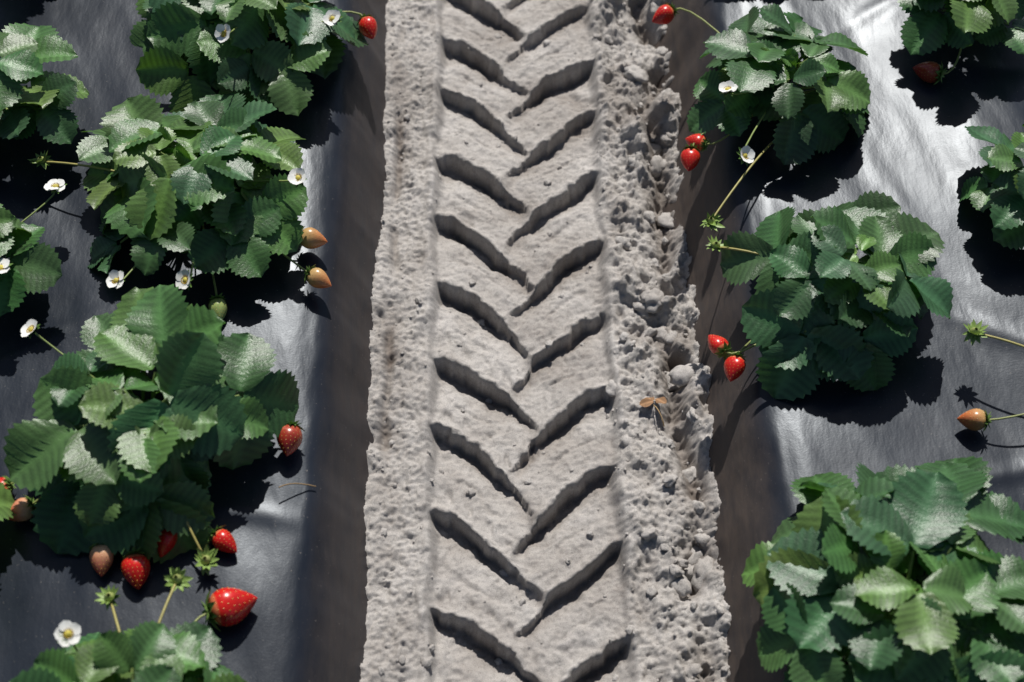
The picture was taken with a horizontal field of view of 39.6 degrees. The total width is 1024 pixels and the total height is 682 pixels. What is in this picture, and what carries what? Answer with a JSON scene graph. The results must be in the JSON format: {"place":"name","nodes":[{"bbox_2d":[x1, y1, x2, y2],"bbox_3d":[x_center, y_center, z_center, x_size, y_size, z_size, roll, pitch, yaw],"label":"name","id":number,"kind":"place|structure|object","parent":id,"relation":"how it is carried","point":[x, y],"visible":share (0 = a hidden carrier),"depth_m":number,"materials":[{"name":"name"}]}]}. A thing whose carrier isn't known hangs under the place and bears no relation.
{"place":"outdoors","nodes":[
{"label":"outdoors","id":0,"kind":"place"},
{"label":"ground","id":1,"kind":"structure","parent":0,"visible":0},
{"bbox_2d":[0,0,388,681],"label":"plastic mulch bed","id":2,"kind":"object","parent":1,"relation":"on","point":[296,564],"visible":0.46,"depth_m":1.79,"materials":[{"name":"black plastic"}]},
{"bbox_2d":[0,482,16,520],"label":"strawberry plant","id":3,"kind":"object","parent":2,"relation":"on","point":[7,501],"visible":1,"depth_m":1.62,"materials":[{"name":"green plant"}]},
{"bbox_2d":[0,179,66,316],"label":"strawberry plant","id":4,"kind":"object","parent":2,"relation":"on","point":[32,265],"visible":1,"depth_m":1.75,"materials":[{"name":"green plant"}]},
{"bbox_2d":[0,23,88,144],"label":"strawberry plant","id":5,"kind":"object","parent":2,"relation":"on","point":[44,100],"visible":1,"depth_m":1.88,"materials":[{"name":"green plant"}]},
{"bbox_2d":[9,567,257,681],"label":"strawberry plant","id":6,"kind":"object","parent":2,"relation":"on","point":[153,651],"visible":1,"depth_m":1.47,"materials":[{"name":"green plant"}]},
{"bbox_2d":[0,284,303,588],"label":"strawberry plant","id":7,"kind":"object","parent":2,"relation":"on","point":[102,462],"visible":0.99,"depth_m":1.60,"materials":[{"name":"green plant"}]},
{"bbox_2d":[27,93,330,319],"bbox_3d":[-0.422,-0.194,1.826,0.352,0.146,0.347,-19,59,-12],"label":"strawberry plant","id":8,"kind":"object","parent":2,"relation":"on","point":[158,191],"visible":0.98,"depth_m":1.80,"materials":[{"name":"green plant"}]},
{"bbox_2d":[129,0,377,115],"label":"strawberry plant","id":9,"kind":"object","parent":2,"relation":"on","point":[211,42],"visible":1,"depth_m":1.95,"materials":[{"name":"green plant"}]},
{"bbox_2d":[279,483,315,487],"bbox_3d":[-0.254,0.171,1.679,0.043,0.023,0.005,-15,58,-9],"label":"dry stalk","id":10,"kind":"object","parent":2,"relation":"on","point":[297,483],"visible":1,"depth_m":1.68,"materials":[{"name":"brown plant"}]},
{"bbox_2d":[360,0,731,681],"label":"furrow soil","id":11,"kind":"structure","parent":1,"relation":"on","point":[524,378],"depth_m":1.93,"materials":[{"name":"grey soil"}]},
{"bbox_2d":[370,0,730,681],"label":"soil clods","id":12,"kind":"object","parent":11,"relation":"on","point":[696,565],"visible":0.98,"depth_m":1.90,"materials":[{"name":"grey soil"}]},
{"bbox_2d":[639,397,666,425],"bbox_3d":[0.191,0.087,1.869,0.048,0.022,0.029,39,65,22],"label":"dry leaf","id":13,"kind":"object","parent":11,"relation":"on","point":[646,402],"visible":1,"depth_m":1.87,"materials":[{"name":"orange plant"}]},
{"bbox_2d":[653,0,1023,681],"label":"plastic mulch bed","id":14,"kind":"object","parent":1,"relation":"on","point":[915,148],"visible":0.48,"depth_m":1.87,"materials":[{"name":"black plastic"}]},
{"bbox_2d":[652,2,870,230],"bbox_3d":[0.357,-0.335,1.954,0.296,0.150,0.440,-1,57,0],"label":"strawberry plant","id":15,"kind":"object","parent":14,"relation":"on","point":[753,75],"visible":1,"depth_m":1.94,"materials":[{"name":"green plant"}]},
{"bbox_2d":[706,190,953,400],"bbox_3d":[0.396,-0.082,1.778,0.300,0.149,0.291,-1,57,0],"label":"strawberry plant","id":16,"kind":"object","parent":14,"relation":"on","point":[816,278],"visible":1,"depth_m":1.75,"materials":[{"name":"green plant"}]},
{"bbox_2d":[741,456,1023,681],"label":"strawberry plant","id":17,"kind":"object","parent":14,"relation":"on","point":[836,566],"visible":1,"depth_m":1.51,"materials":[{"name":"green plant"}]},
{"bbox_2d":[897,0,1023,84],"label":"strawberry plant","id":18,"kind":"object","parent":14,"relation":"on","point":[927,27],"visible":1,"depth_m":2.00,"materials":[{"name":"green plant"}]},
{"bbox_2d":[957,319,1023,431],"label":"strawberry plant","id":19,"kind":"object","parent":14,"relation":"on","point":[975,419],"visible":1,"depth_m":1.71,"materials":[{"name":"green plant"}]},
{"bbox_2d":[959,124,1023,250],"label":"strawberry plant","id":20,"kind":"object","parent":14,"relation":"on","point":[1003,196],"visible":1,"depth_m":1.83,"materials":[{"name":"green plant"}]}
]}

